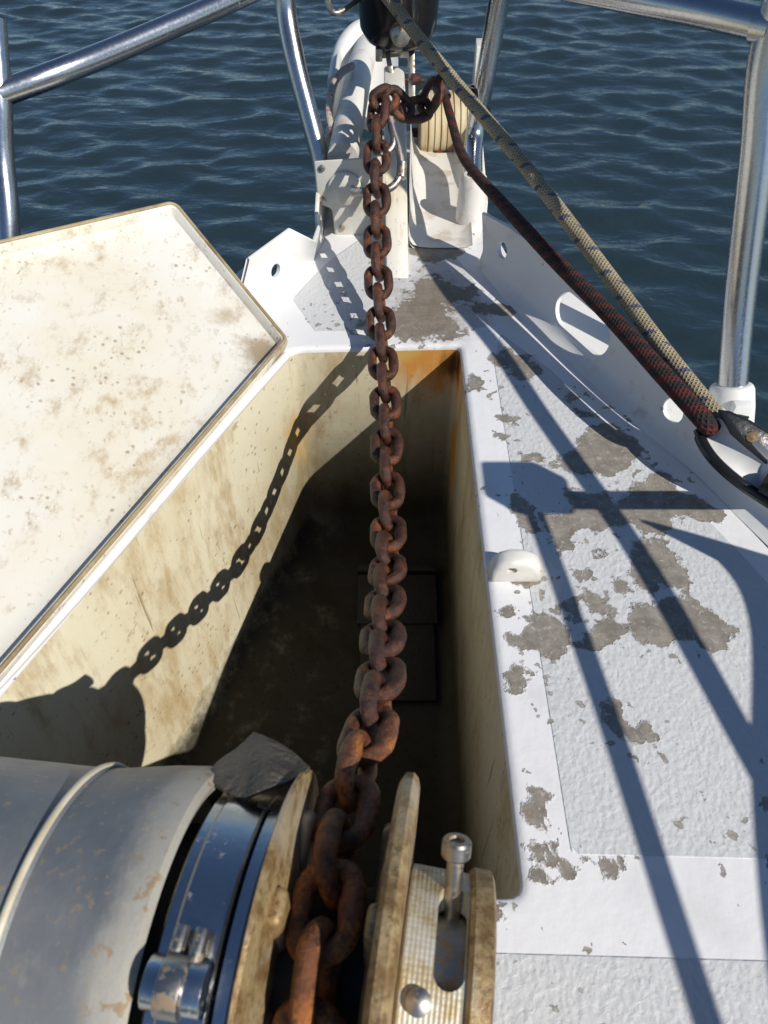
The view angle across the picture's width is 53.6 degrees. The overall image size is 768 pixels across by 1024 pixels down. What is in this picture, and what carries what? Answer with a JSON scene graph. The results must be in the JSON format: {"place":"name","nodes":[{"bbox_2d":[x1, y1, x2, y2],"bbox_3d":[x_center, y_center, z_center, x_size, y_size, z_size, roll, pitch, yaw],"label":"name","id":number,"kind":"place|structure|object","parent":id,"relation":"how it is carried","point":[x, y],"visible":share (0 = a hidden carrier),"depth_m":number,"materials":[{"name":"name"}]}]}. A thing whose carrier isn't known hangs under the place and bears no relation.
{"place":"outdoors","nodes":[
{"label":"outdoors","id":0,"kind":"place"},
{"bbox_2d":[0,0,767,430],"bbox_3d":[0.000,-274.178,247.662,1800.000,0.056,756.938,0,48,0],"label":"water","id":1,"kind":"structure","parent":0,"point":[624,130],"depth_m":4.24,"materials":[{"name":"blue liquid"}]},
{"bbox_2d":[0,38,767,1023],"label":"sailboat","id":2,"kind":"object","parent":1,"relation":"on","point":[580,710],"visible":0.69,"depth_m":0.93,"materials":[{"name":"paint"}]},
{"bbox_2d":[0,202,287,682],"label":"locker lid","id":3,"kind":"object","parent":2,"relation":"on","point":[142,349],"visible":0.96,"depth_m":0.96,"materials":[{"name":"white plastic"}]},
{"bbox_2d":[0,757,496,1023],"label":"windlass","id":4,"kind":"object","parent":2,"relation":"on","point":[150,895],"visible":0.94,"depth_m":0.39,"materials":[{"name":"grey paint"}]},
{"bbox_2d":[211,732,309,801],"bbox_3d":[-0.077,0.161,0.475,0.056,0.048,0.051,25,53,20],"label":"leather flap","id":5,"kind":"object","parent":4,"relation":"on","point":[253,764],"visible":1,"depth_m":0.47,"materials":[{"name":"grey leather"}]},
{"bbox_2d":[272,76,444,1023],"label":"anchor chain","id":6,"kind":"object","parent":4,"relation":"attached to","point":[320,949],"visible":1,"depth_m":0.57,"materials":[{"name":"brown metal"}]},
{"bbox_2d":[351,116,406,196],"bbox_3d":[0.002,-0.527,1.140,0.065,0.087,0.113,28,54,23],"label":"chain hook","id":7,"kind":"object","parent":6,"relation":"attached to","point":[395,144],"visible":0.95,"depth_m":1.15,"materials":[{"name":"metal"}]},
{"bbox_2d":[433,73,720,436],"bbox_3d":[0.211,-0.422,1.053,0.070,0.179,0.824,-15,50,-13],"label":"snubber rope","id":8,"kind":"object","parent":6,"relation":"attached to","point":[693,408],"visible":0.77,"depth_m":0.97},
{"bbox_2d":[327,19,397,159],"bbox_3d":[-0.046,-0.881,1.556,0.152,0.120,0.852,0,48,0],"label":"anchor","id":9,"kind":"object","parent":2,"relation":"on","point":[364,77],"visible":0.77,"depth_m":1.41,"materials":[{"name":"paint"}]},
{"bbox_2d":[325,62,354,136],"bbox_3d":[-0.085,-0.747,1.369,0.034,0.052,0.226,5,48,5],"label":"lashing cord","id":10,"kind":"object","parent":9,"relation":"on","point":[342,71],"visible":0.98,"depth_m":1.35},
{"bbox_2d":[325,0,438,96],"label":"furling drum","id":11,"kind":"object","parent":2,"relation":"attached to","point":[386,35],"visible":0.84,"depth_m":1.26,"materials":[{"name":"black plastic"}]},
{"bbox_2d":[381,0,722,418],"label":"furling line","id":12,"kind":"object","parent":11,"relation":"attached to","point":[638,316],"visible":0.91,"depth_m":1.02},
{"bbox_2d":[0,0,767,421],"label":"pulpit","id":13,"kind":"object","parent":2,"relation":"attached to","point":[732,388],"visible":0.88,"depth_m":1.00,"materials":[{"name":"silver metal"}]},
{"bbox_2d":[416,90,468,151],"bbox_3d":[0.116,-0.780,1.530,0.099,0.122,0.124,0,48,0],"label":"bow roller","id":14,"kind":"object","parent":2,"relation":"on","point":[434,133],"visible":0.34,"depth_m":1.48,"materials":[{"name":"plastic"}]},
{"bbox_2d":[694,409,767,508],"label":"turning block","id":15,"kind":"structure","parent":2,"relation":"on","point":[733,450],"depth_m":0.85,"materials":[{"name":"black plastic"}]}
]}

